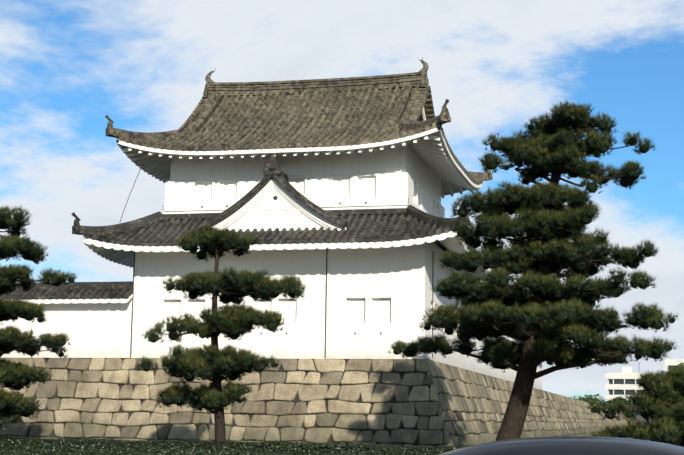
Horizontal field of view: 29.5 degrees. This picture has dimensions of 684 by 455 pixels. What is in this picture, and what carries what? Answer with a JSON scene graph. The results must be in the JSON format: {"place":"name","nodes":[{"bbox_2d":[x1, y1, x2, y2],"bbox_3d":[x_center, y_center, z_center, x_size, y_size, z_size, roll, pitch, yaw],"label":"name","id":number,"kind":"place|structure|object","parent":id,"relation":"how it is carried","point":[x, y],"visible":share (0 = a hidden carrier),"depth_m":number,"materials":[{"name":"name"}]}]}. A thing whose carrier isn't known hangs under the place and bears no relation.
{"place":"outdoors","nodes":[
{"label":"outdoors","id":0,"kind":"place"},
{"bbox_2d":[0,205,78,431],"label":"pine","id":1,"kind":"object","parent":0,"point":[11,369],"depth_m":37.85,"materials":[{"name":"green plant"}]},
{"bbox_2d":[0,294,132,357],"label":"boundary wall","id":2,"kind":"structure","parent":0,"point":[96,328],"depth_m":50.93,"materials":[{"name":"white paint"}]},
{"bbox_2d":[1,281,132,299],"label":"dobei roof tiles","id":3,"kind":"object","parent":2,"relation":"on","point":[97,290],"visible":0.71,"depth_m":51.13,"materials":[{"name":"grey tile"}]},
{"bbox_2d":[134,223,308,443],"bbox_3d":[-3.421,3.357,36.486,4.765,7.182,4.154,-1,-9,14],"label":"pine","id":4,"kind":"object","parent":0,"point":[187,358],"depth_m":36.22,"materials":[{"name":"green plant"}]},
{"bbox_2d":[0,0,683,401],"label":"sky","id":5,"kind":"structure","parent":0,"point":[66,66],"materials":[{"name":"blue"}]},
{"bbox_2d":[387,99,681,440],"bbox_3d":[5.023,1.791,34.851,7.721,10.374,7.524,-1,-9,14],"label":"pine","id":6,"kind":"object","parent":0,"point":[540,311],"depth_m":34.04,"materials":[{"name":"green plant"}]},
{"bbox_2d":[585,364,683,446],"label":"pine tree","id":7,"kind":"object","parent":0,"point":[660,404],"depth_m":33.12,"materials":[{"name":"green plant"}]},
{"bbox_2d":[605,359,683,400],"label":"distant building","id":8,"kind":"structure","parent":0,"point":[626,373],"depth_m":386.00,"materials":[{"name":"concrete"}]},
{"bbox_2d":[609,365,682,394],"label":"building windows","id":9,"kind":"structure","parent":8,"relation":"attached to","point":[621,381],"depth_m":386.35,"materials":[{"name":"black glass"}]},
{"bbox_3d":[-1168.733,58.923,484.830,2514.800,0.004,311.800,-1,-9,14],"label":"moat water","id":10,"kind":"structure","parent":0,"visible":0},
{"bbox_2d":[0,358,589,446],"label":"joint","id":11,"kind":"object","parent":10,"relation":"in","point":[295,401],"visible":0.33,"depth_m":48.13,"materials":[{"name":"light tan stone"}]},
{"bbox_2d":[131,142,466,369],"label":"building walls","id":12,"kind":"structure","parent":11,"relation":"on","point":[372,293],"depth_m":49.70,"materials":[{"name":"white paint"}]},
{"bbox_2d":[119,166,433,357],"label":"turret wall fittings","id":13,"kind":"object","parent":12,"relation":"attached to","point":[261,332],"visible":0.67,"depth_m":49.62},
{"bbox_2d":[83,107,489,280],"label":"roof eaves","id":14,"kind":"object","parent":12,"relation":"on","point":[265,210],"visible":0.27,"depth_m":49.46,"materials":[{"name":"white paint"}]},
{"bbox_2d":[71,154,495,266],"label":"lower roof tiles","id":15,"kind":"object","parent":14,"relation":"on","point":[157,229],"visible":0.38,"depth_m":49.12,"materials":[{"name":"grey tile"}]},
{"bbox_2d":[105,58,492,184],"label":"roof tiles","id":16,"kind":"object","parent":14,"relation":"on","point":[313,113],"visible":0.67,"depth_m":53.17,"materials":[{"name":"grey tile"}]},
{"bbox_2d":[0,358,632,449],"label":"rampart stones","id":17,"kind":"object","parent":11,"relation":"attached to","point":[477,397],"visible":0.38,"depth_m":48.52,"materials":[{"name":"stone"}]},
{"bbox_2d":[466,336,541,389],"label":"boundary wall","id":18,"kind":"structure","parent":11,"relation":"on","point":[472,364],"depth_m":66.36,"materials":[{"name":"white paint"}]},
{"label":"ground","id":19,"kind":"structure","parent":0,"visible":0},
{"bbox_2d":[0,436,471,454],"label":"grass","id":20,"kind":"structure","parent":19,"relation":"on","point":[287,444],"depth_m":34.41,"materials":[{"name":"green plant"}]},
{"bbox_2d":[440,436,683,454],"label":"car","id":21,"kind":"object","parent":19,"relation":"on","point":[576,445],"visible":1,"depth_m":8.14,"materials":[{"name":"grey metal"}]},
{"bbox_2d":[630,398,659,425],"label":"low town house","id":22,"kind":"structure","parent":19,"relation":"on","point":[640,417],"depth_m":326.05,"materials":[{"name":"grey"}]},
{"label":"town tree trunks","id":23,"kind":"object","parent":19,"relation":"on","visible":0},
{"bbox_2d":[570,361,683,421],"bbox_3d":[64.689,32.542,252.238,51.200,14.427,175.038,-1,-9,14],"label":"town tree","id":24,"kind":"object","parent":23,"relation":"attached to","point":[588,398],"visible":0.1,"depth_m":281.33,"materials":[{"name":"green plant"}]}
]}

